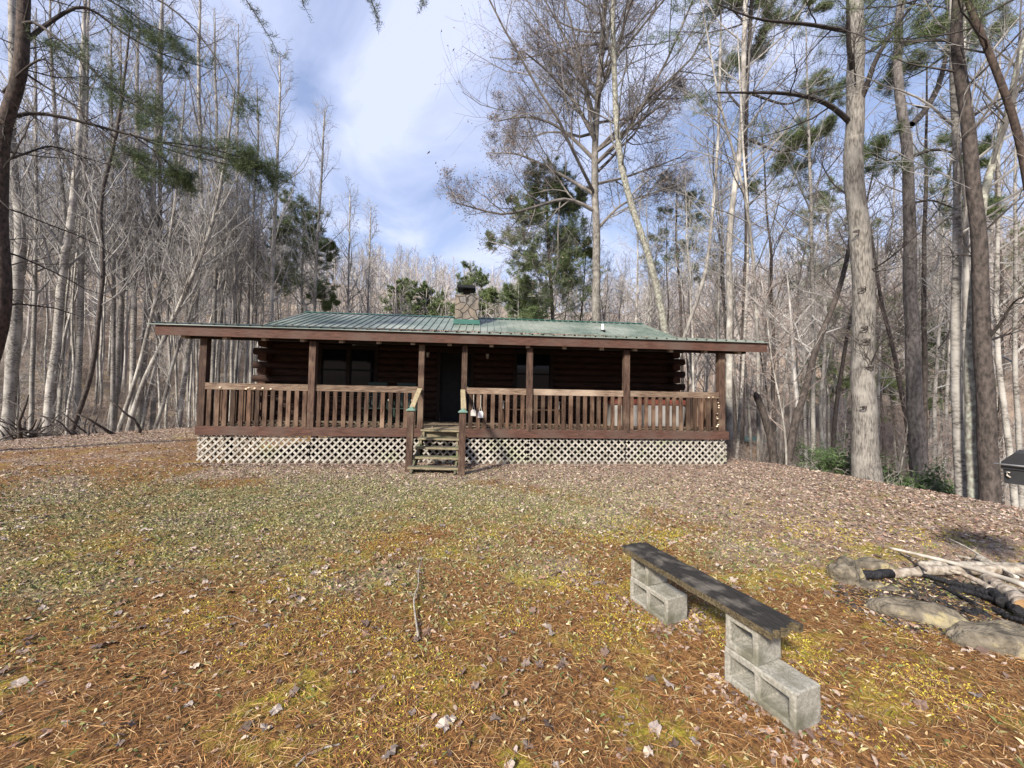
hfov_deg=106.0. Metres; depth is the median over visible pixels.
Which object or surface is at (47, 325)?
poplar tree
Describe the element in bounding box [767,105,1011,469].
bare tree
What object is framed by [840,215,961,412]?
bare tree
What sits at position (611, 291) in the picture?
bare tree
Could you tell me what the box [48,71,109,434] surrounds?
poplar tree
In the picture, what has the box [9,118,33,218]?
poplar tree
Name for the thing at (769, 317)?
bare tree
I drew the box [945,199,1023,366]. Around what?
bare tree
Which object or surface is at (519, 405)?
porch bench
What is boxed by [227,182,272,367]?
poplar tree
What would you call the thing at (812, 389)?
birch tree
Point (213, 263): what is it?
poplar tree
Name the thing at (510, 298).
young pine
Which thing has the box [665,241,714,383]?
bare tree
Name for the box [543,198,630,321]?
bare tree
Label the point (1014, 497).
birch tree
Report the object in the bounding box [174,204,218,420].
poplar tree
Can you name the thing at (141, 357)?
poplar tree
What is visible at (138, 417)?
poplar tree
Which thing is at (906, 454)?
sapling
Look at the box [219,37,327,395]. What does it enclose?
poplar tree
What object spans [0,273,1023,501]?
woodland brush
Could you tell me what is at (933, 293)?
bare tree
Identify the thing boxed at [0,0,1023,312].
sky
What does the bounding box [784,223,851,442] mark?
bare tree
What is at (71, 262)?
poplar tree
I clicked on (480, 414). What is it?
grill spatula
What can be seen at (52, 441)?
leaf litter
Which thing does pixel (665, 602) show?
cinder block
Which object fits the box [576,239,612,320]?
bare tree
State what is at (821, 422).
bare tree
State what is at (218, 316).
bare tree
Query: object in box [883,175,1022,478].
bare tree
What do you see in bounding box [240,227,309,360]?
bare tree
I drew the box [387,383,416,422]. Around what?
rocking chair
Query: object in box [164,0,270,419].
poplar tree
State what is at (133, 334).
poplar tree
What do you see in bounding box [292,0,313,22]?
pine branch
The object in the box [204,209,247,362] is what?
poplar tree
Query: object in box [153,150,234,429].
poplar tree
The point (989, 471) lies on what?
pine tree
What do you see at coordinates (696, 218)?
bare tree
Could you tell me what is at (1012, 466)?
charcoal grill
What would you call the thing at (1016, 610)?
charred log
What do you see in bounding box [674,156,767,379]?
bare tree
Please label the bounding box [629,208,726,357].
bare tree
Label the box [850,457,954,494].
evergreen shrub
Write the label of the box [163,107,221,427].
poplar tree
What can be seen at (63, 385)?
sapling
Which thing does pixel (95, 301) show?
bare tree
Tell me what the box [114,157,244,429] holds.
poplar tree
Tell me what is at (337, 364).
window
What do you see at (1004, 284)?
bare tree
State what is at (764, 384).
bare tree
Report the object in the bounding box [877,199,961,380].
bare tree
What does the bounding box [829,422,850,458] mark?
sapling
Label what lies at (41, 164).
bare tree
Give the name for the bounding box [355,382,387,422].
rocking chair
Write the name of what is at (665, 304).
bare tree
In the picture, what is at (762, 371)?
bare tree
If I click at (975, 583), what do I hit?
grey stick
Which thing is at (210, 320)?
poplar tree
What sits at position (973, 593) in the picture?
charred stick
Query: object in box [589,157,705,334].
bare tree
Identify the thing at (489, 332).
roof leaf litter
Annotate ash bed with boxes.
[830,577,1022,638]
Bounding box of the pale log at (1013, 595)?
[979,573,1023,607]
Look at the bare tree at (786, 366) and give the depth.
18.10 m
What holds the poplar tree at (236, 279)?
on the ground at (388, 616)
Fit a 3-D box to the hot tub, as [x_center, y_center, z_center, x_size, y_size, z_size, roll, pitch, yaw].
[3.797,0.824,11.181,2.240,0.760,1.380,1,-2,-5]
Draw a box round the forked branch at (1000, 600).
[949,569,1008,608]
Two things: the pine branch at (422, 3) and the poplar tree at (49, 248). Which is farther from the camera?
the poplar tree at (49, 248)
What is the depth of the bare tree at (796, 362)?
23.19 m
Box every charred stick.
[933,581,978,605]
[948,585,994,602]
[991,606,1023,623]
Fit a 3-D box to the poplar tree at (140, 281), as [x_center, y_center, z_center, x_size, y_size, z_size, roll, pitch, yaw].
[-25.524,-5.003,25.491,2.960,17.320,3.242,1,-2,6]
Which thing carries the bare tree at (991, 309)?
on the ground at (388, 616)
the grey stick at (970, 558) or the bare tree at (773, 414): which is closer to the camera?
the grey stick at (970, 558)
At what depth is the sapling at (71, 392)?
17.50 m
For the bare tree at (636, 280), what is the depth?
18.82 m
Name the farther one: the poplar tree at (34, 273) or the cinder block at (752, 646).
the poplar tree at (34, 273)
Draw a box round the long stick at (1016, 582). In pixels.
[889,547,1023,587]
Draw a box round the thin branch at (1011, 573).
[948,538,1019,578]
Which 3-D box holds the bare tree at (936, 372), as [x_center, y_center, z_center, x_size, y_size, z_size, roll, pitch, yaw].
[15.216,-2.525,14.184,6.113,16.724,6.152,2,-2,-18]
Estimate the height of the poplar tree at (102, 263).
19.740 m
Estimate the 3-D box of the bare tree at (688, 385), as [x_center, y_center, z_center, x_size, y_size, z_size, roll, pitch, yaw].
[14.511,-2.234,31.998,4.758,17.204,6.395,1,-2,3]
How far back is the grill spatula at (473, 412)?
9.00 m
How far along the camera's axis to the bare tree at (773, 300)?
31.58 m
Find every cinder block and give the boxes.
[630,576,686,625]
[631,557,666,585]
[725,613,780,666]
[725,646,820,732]
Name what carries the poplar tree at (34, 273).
on the ground at (388, 616)
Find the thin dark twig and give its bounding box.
[898,552,926,571]
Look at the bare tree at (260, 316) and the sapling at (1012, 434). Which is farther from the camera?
the bare tree at (260, 316)
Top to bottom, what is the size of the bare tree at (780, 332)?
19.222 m
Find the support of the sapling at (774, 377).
on the ground at (388, 616)
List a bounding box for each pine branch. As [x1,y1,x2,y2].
[242,0,287,60]
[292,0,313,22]
[365,0,384,34]
[417,0,428,14]
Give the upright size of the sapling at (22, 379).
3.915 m
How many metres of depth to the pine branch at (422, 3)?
4.20 m
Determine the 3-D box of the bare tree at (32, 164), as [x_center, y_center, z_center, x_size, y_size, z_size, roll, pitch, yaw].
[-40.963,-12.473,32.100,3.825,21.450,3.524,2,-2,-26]
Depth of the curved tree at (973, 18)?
6.44 m
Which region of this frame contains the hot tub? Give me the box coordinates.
[601,399,685,426]
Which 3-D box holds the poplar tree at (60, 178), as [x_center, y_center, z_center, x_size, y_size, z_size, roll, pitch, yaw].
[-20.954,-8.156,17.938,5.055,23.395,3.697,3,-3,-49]
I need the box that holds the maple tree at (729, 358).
[676,0,845,458]
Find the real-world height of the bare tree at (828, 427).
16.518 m
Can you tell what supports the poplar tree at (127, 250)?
on the ground at (388, 616)
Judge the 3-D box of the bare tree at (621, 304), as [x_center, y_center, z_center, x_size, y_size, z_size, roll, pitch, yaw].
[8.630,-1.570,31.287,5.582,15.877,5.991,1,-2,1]
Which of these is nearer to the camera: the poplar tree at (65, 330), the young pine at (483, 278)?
the poplar tree at (65, 330)
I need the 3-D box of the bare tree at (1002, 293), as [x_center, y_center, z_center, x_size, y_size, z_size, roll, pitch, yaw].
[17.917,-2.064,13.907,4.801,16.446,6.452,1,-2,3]
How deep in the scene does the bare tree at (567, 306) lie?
30.32 m
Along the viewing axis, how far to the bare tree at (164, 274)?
35.77 m
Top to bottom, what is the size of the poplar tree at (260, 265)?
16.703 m
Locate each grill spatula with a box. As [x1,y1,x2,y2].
[471,395,475,415]
[478,402,482,417]
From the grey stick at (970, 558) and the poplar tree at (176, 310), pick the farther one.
the poplar tree at (176, 310)
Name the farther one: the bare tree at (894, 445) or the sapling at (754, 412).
the bare tree at (894, 445)
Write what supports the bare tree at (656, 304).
on the ground at (388, 616)
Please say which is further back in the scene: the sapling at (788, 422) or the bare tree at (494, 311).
the bare tree at (494, 311)
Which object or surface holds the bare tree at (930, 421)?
on the ground at (388, 616)
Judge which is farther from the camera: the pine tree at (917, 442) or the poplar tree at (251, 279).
the poplar tree at (251, 279)
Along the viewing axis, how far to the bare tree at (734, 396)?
20.60 m
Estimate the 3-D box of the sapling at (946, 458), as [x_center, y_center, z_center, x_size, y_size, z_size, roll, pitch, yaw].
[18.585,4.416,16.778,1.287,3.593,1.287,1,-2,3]
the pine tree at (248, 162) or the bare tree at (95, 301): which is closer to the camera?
the pine tree at (248, 162)
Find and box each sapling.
[0,362,28,404]
[19,330,72,416]
[20,332,47,406]
[35,358,82,416]
[44,358,109,430]
[117,337,172,422]
[139,319,193,427]
[712,268,830,464]
[734,377,795,460]
[752,394,793,463]
[763,377,810,464]
[815,378,850,461]
[822,391,850,455]
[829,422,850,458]
[846,353,953,485]
[847,407,897,473]
[878,366,953,480]
[885,420,941,476]
[897,432,952,477]
[928,383,1015,498]
[928,408,953,488]
[930,380,1014,492]
[930,445,953,491]
[996,383,1023,502]
[998,436,1008,505]
[1003,430,1023,503]
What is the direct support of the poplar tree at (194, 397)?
on the ground at (388, 616)
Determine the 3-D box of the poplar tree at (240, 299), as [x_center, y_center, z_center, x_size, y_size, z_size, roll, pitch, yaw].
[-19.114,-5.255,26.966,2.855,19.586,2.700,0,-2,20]
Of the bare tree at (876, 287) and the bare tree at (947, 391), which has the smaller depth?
the bare tree at (947, 391)
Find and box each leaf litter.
[0,427,1023,767]
[209,318,692,338]
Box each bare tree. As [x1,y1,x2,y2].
[9,116,55,237]
[24,128,53,214]
[30,165,54,346]
[79,188,86,337]
[86,201,154,375]
[88,167,110,347]
[125,203,204,378]
[145,192,180,339]
[161,188,212,353]
[176,202,229,322]
[186,204,245,346]
[240,224,306,323]
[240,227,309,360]
[264,207,292,318]
[277,181,296,319]
[277,199,301,316]
[281,288,293,316]
[483,302,504,317]
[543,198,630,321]
[549,270,588,320]
[559,258,613,320]
[559,271,583,320]
[570,250,647,322]
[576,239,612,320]
[585,219,621,320]
[587,174,675,335]
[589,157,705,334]
[602,250,641,321]
[604,277,641,322]
[628,206,675,325]
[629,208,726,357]
[632,260,684,328]
[638,243,696,378]
[645,259,671,329]
[662,161,710,443]
[662,162,795,447]
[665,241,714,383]
[668,262,716,391]
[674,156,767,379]
[682,215,752,450]
[684,127,766,460]
[694,130,753,443]
[699,219,749,422]
[702,231,735,338]
[709,100,884,447]
[722,184,838,453]
[735,273,801,413]
[742,167,900,467]
[745,222,820,414]
[749,203,850,464]
[755,266,787,421]
[761,228,793,456]
[762,116,969,469]
[762,261,789,348]
[763,103,846,463]
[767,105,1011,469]
[779,265,845,451]
[780,181,902,467]
[781,140,981,450]
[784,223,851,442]
[794,251,827,461]
[817,213,944,481]
[821,201,902,350]
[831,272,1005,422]
[835,240,945,482]
[836,252,894,363]
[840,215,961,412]
[843,224,936,467]
[848,208,895,294]
[874,89,1023,481]
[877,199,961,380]
[878,106,951,305]
[879,128,1023,477]
[879,182,1011,382]
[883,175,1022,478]
[918,96,1023,504]
[918,247,951,353]
[927,229,947,454]
[927,248,1023,379]
[929,146,1023,493]
[930,187,1023,408]
[933,200,970,320]
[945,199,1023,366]
[962,117,1023,358]
[969,205,1023,371]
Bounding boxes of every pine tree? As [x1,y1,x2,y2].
[0,0,296,361]
[255,187,342,312]
[480,153,616,319]
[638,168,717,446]
[644,0,845,459]
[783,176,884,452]
[791,0,1022,486]
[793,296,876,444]
[818,0,1023,503]
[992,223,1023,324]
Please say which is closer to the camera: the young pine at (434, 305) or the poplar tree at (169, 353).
the poplar tree at (169, 353)
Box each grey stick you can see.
[958,555,1023,577]
[970,581,1023,592]
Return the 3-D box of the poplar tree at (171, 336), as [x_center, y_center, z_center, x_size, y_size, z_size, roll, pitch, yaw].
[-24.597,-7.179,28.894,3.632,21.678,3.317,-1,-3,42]
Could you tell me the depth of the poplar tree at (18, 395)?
20.94 m
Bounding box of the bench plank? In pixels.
[622,542,803,640]
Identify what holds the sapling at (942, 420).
on the ground at (388, 616)
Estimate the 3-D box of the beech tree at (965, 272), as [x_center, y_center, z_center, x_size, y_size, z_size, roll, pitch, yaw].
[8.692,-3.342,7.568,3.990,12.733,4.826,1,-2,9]
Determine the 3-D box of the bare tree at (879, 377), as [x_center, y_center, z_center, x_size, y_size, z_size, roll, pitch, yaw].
[15.413,-2.287,16.620,6.402,16.428,6.362,0,-2,32]
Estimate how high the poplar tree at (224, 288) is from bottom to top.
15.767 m
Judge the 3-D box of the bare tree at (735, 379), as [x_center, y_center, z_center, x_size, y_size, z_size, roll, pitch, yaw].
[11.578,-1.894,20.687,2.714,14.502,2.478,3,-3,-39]
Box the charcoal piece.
[961,608,990,616]
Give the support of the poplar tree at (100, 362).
on the ground at (388, 616)
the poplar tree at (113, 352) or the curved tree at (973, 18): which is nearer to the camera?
the curved tree at (973, 18)
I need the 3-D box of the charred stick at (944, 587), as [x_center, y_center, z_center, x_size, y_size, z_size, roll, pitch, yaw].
[3.564,1.684,3.107,0.032,0.054,0.427,0,-2,18]
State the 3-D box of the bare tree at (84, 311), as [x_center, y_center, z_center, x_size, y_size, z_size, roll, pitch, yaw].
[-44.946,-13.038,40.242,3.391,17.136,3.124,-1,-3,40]
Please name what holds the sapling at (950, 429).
on the ground at (388, 616)
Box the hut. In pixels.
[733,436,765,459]
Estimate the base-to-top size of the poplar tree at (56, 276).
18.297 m
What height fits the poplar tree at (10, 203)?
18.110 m
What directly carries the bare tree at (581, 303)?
on the ground at (388, 616)
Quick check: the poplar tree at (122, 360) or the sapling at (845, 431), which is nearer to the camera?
the sapling at (845, 431)
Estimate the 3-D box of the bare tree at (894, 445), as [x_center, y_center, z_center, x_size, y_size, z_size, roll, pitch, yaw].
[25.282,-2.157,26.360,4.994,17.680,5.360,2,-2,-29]
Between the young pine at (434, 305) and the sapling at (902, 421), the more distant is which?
the young pine at (434, 305)
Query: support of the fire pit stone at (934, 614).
on the ground at (388, 616)
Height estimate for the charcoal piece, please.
0.072 m
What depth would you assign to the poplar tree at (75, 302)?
26.52 m
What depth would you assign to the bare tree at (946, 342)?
21.41 m
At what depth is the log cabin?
9.35 m
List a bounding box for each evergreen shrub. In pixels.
[793,428,902,483]
[823,445,949,483]
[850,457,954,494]
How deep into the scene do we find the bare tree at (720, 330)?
27.73 m
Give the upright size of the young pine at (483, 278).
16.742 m
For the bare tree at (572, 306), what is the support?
on the ground at (388, 616)
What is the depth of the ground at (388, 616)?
2.66 m
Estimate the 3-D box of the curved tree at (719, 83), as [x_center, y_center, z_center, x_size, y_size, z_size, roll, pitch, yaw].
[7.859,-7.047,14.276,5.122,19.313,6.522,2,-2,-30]
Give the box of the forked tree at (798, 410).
[724,128,947,466]
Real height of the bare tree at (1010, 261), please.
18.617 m
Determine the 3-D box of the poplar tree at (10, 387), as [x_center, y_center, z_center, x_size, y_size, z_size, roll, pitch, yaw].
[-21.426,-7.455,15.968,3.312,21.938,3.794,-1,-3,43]
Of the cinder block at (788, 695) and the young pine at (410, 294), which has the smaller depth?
the cinder block at (788, 695)
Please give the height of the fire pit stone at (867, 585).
0.093 m
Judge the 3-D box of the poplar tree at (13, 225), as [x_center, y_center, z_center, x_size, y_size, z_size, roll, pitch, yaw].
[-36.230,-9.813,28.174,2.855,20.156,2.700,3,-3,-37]
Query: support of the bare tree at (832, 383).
on the ground at (388, 616)
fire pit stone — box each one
[826,555,865,585]
[855,557,893,569]
[855,580,884,589]
[865,596,969,628]
[877,586,902,592]
[945,620,1023,659]
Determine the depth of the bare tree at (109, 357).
33.80 m
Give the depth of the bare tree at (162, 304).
33.90 m
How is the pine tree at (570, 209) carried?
on the ground at (388, 616)
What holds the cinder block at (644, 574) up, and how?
on the cinder block at (665, 602)
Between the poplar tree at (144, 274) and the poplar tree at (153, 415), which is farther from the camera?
the poplar tree at (144, 274)
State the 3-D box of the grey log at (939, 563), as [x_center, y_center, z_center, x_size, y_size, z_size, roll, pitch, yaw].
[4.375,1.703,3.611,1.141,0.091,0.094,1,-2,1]
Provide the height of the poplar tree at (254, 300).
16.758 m
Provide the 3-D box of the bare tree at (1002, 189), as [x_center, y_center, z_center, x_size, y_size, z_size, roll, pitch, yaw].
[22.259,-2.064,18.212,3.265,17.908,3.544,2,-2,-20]
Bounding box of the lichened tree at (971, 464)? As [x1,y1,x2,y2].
[916,0,1023,499]
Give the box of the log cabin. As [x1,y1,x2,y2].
[146,284,769,475]
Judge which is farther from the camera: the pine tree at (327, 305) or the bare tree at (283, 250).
the bare tree at (283, 250)
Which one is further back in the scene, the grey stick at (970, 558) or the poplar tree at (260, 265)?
the poplar tree at (260, 265)
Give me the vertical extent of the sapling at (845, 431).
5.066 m
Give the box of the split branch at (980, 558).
[974,555,1019,579]
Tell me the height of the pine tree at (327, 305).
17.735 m
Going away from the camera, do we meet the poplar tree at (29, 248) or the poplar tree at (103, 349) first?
the poplar tree at (29, 248)
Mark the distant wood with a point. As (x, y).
(383, 277)
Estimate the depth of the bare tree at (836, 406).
14.32 m
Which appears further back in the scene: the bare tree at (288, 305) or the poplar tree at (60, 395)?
the bare tree at (288, 305)
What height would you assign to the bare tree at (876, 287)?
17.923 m
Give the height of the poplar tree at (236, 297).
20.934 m
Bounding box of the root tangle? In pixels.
[0,395,141,440]
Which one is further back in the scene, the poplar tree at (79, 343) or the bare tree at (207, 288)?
the bare tree at (207, 288)
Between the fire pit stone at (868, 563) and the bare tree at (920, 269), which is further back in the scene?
the bare tree at (920, 269)
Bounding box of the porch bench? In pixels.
[502,395,560,424]
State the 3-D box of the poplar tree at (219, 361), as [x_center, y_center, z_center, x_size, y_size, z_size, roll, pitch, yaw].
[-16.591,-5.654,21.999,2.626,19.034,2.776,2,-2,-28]
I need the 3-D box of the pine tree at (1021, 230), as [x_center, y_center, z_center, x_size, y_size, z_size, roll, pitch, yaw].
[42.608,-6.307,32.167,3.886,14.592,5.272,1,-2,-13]
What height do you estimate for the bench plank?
0.054 m
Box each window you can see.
[317,345,378,394]
[513,350,553,397]
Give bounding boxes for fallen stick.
[295,743,339,767]
[413,562,420,636]
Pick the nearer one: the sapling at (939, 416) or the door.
the door
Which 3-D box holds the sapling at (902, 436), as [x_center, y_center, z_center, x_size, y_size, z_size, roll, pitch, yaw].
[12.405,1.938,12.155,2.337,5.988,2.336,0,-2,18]
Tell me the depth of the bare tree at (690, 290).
19.30 m
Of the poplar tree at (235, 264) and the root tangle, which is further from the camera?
the poplar tree at (235, 264)
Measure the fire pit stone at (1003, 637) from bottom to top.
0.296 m
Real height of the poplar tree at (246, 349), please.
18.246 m
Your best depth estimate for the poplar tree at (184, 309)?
28.83 m
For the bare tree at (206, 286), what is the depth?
42.62 m
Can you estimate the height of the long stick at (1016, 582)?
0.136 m
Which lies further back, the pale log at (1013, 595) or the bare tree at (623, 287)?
the bare tree at (623, 287)
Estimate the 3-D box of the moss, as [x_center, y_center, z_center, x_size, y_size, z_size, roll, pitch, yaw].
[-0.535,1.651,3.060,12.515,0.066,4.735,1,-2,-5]
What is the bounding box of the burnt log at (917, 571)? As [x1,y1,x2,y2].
[862,564,1023,579]
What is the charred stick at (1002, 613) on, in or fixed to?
on the ash bed
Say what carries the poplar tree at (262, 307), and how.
on the ground at (388, 616)
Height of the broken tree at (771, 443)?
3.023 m
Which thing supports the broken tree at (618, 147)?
on the ground at (388, 616)
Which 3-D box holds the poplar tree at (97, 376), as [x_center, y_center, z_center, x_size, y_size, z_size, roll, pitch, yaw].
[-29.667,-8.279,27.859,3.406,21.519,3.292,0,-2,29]
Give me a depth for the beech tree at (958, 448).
7.46 m
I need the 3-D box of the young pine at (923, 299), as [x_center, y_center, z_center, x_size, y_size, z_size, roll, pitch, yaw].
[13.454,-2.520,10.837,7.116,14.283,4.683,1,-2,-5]
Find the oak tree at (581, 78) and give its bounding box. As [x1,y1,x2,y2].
[433,0,795,321]
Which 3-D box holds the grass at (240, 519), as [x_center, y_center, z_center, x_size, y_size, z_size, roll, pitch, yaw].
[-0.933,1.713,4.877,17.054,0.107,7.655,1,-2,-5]
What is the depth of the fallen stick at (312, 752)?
1.66 m
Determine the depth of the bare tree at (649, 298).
31.09 m
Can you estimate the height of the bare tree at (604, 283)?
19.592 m
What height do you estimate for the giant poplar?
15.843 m
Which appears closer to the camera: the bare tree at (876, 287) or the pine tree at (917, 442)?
the pine tree at (917, 442)
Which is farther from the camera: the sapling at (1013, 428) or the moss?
the sapling at (1013, 428)
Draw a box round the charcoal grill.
[994,449,1023,484]
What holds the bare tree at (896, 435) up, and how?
on the ground at (388, 616)
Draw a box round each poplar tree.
[0,0,57,440]
[0,0,106,435]
[0,0,120,434]
[0,0,159,436]
[0,88,68,351]
[1,0,149,432]
[3,111,40,381]
[9,1,178,434]
[9,105,74,367]
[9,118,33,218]
[9,129,49,251]
[9,160,51,432]
[19,2,169,431]
[28,168,77,407]
[31,140,59,386]
[32,7,180,429]
[38,152,106,350]
[38,164,96,431]
[39,142,78,431]
[43,111,116,434]
[46,105,142,395]
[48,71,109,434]
[55,2,194,430]
[56,181,98,395]
[58,139,111,281]
[86,0,197,429]
[88,135,121,408]
[90,0,197,430]
[90,126,121,413]
[95,123,184,429]
[95,187,121,403]
[96,67,156,431]
[103,61,231,431]
[104,188,155,428]
[111,182,142,287]
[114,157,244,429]
[125,74,272,430]
[126,125,189,416]
[128,179,172,420]
[141,119,197,427]
[149,0,240,427]
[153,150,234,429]
[162,146,209,424]
[162,152,205,426]
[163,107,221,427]
[163,149,209,425]
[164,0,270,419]
[167,9,291,420]
[171,230,211,365]
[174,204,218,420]
[186,75,258,382]
[192,135,259,322]
[194,176,241,301]
[203,177,258,394]
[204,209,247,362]
[206,119,249,382]
[206,186,266,382]
[210,168,252,375]
[210,187,256,382]
[212,59,291,412]
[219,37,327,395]
[226,185,269,382]
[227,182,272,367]
[230,178,270,382]
[237,212,280,383]
[242,184,281,382]
[243,186,279,374]
[266,97,359,311]
[322,175,380,313]
[337,197,380,313]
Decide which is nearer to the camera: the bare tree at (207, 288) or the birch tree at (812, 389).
the birch tree at (812, 389)
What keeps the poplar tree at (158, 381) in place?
on the ground at (388, 616)
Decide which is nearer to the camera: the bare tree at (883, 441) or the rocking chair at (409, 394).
the rocking chair at (409, 394)
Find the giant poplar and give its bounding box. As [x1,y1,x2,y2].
[696,0,948,481]
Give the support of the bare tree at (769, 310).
on the ground at (388, 616)
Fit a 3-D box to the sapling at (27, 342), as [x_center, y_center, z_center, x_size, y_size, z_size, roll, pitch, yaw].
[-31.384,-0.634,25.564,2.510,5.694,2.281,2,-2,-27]
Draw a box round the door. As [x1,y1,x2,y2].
[436,349,473,421]
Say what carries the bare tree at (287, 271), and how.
on the ground at (388, 616)
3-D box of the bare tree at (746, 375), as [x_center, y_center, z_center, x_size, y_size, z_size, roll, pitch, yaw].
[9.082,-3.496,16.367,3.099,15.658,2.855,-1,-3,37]
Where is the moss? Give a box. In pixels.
[0,507,1023,767]
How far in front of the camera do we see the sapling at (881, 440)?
16.24 m
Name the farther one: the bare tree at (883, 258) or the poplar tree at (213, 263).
the bare tree at (883, 258)
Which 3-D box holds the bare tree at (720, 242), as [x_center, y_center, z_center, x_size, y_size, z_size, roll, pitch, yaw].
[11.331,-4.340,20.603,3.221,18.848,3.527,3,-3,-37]
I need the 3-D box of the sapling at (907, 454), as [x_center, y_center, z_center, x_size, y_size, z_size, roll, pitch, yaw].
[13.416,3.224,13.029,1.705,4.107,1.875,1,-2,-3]
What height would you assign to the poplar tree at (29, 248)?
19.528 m
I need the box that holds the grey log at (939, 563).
[916,560,1023,565]
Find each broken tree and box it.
[533,0,690,444]
[749,378,777,463]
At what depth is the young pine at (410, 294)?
39.38 m
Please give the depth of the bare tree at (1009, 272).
20.27 m
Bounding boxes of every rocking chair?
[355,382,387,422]
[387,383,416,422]
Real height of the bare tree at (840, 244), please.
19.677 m
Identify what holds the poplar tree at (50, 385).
on the ground at (388, 616)
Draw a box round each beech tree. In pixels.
[795,0,1023,497]
[850,0,1023,437]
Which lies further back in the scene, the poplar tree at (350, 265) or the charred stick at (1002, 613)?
the poplar tree at (350, 265)
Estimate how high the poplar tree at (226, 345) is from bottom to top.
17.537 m
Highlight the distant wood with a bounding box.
[9,181,1023,435]
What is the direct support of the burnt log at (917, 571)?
on the ash bed
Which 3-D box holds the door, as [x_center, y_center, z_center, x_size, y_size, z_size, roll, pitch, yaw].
[-1.686,0.056,11.475,1.090,2.125,0.160,1,-2,-5]
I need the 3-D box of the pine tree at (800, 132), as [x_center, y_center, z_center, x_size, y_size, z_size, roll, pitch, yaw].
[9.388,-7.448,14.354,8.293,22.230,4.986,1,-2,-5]
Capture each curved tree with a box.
[663,0,841,442]
[821,0,1023,191]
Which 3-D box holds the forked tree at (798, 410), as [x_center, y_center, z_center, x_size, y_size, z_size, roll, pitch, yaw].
[8.489,-2.083,11.458,4.490,9.908,5.282,1,-2,-5]
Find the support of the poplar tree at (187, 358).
on the ground at (388, 616)
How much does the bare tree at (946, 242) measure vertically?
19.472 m
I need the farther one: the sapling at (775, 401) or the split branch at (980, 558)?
the sapling at (775, 401)
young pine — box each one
[378,276,432,315]
[411,279,452,315]
[445,260,505,317]
[496,270,551,319]
[825,45,1023,466]
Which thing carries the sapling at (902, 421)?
on the ground at (388, 616)
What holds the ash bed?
on the ground at (388, 616)
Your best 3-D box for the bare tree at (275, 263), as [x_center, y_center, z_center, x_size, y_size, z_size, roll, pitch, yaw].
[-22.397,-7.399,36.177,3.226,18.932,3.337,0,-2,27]
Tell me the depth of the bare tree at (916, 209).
16.13 m
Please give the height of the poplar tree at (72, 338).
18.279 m
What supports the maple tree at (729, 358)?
on the ground at (388, 616)
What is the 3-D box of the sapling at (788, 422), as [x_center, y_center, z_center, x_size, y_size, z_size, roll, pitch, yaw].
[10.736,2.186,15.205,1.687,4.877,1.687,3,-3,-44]
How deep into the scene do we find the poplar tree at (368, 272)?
31.95 m
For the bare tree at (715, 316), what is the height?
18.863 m
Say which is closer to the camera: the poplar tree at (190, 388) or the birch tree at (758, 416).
the birch tree at (758, 416)
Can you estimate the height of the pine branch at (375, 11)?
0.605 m
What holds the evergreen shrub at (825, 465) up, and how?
on the ground at (388, 616)
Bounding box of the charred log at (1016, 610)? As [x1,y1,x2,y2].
[922,573,1023,618]
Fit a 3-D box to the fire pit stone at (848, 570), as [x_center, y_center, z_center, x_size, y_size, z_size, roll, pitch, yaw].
[2.974,1.708,3.425,0.322,0.327,0.236,2,-2,-22]
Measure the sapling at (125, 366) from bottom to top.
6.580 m
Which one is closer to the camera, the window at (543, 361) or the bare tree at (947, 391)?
the window at (543, 361)
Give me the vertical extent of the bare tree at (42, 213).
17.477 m
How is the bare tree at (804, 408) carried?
on the ground at (388, 616)
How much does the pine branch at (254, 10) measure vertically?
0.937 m
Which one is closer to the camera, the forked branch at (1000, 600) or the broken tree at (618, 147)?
the forked branch at (1000, 600)
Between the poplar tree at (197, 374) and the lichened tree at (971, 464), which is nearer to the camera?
the lichened tree at (971, 464)
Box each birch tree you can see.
[638,2,844,458]
[647,0,834,461]
[722,4,951,468]
[880,47,1023,506]
[897,76,1023,507]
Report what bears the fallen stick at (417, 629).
on the ground at (388, 616)
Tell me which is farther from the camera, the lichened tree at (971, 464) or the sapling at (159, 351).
the sapling at (159, 351)
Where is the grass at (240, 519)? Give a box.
[0,463,1023,767]
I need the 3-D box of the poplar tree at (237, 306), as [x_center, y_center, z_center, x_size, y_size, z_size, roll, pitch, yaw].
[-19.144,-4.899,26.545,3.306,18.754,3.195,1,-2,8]
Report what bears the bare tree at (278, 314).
on the ground at (388, 616)
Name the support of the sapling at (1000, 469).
on the ground at (388, 616)
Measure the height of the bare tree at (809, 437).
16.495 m
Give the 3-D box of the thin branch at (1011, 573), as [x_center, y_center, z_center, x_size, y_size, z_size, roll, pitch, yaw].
[4.633,1.694,3.821,0.040,0.069,1.259,0,-2,31]
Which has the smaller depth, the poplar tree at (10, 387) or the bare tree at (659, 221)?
the poplar tree at (10, 387)
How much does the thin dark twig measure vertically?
0.054 m
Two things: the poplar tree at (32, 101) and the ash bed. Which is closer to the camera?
the ash bed
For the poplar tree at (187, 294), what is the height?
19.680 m
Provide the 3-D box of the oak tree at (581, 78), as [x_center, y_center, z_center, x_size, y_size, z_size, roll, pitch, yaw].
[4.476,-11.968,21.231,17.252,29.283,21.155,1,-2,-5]
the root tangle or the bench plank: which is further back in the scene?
the root tangle
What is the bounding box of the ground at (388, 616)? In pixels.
[0,240,1023,767]

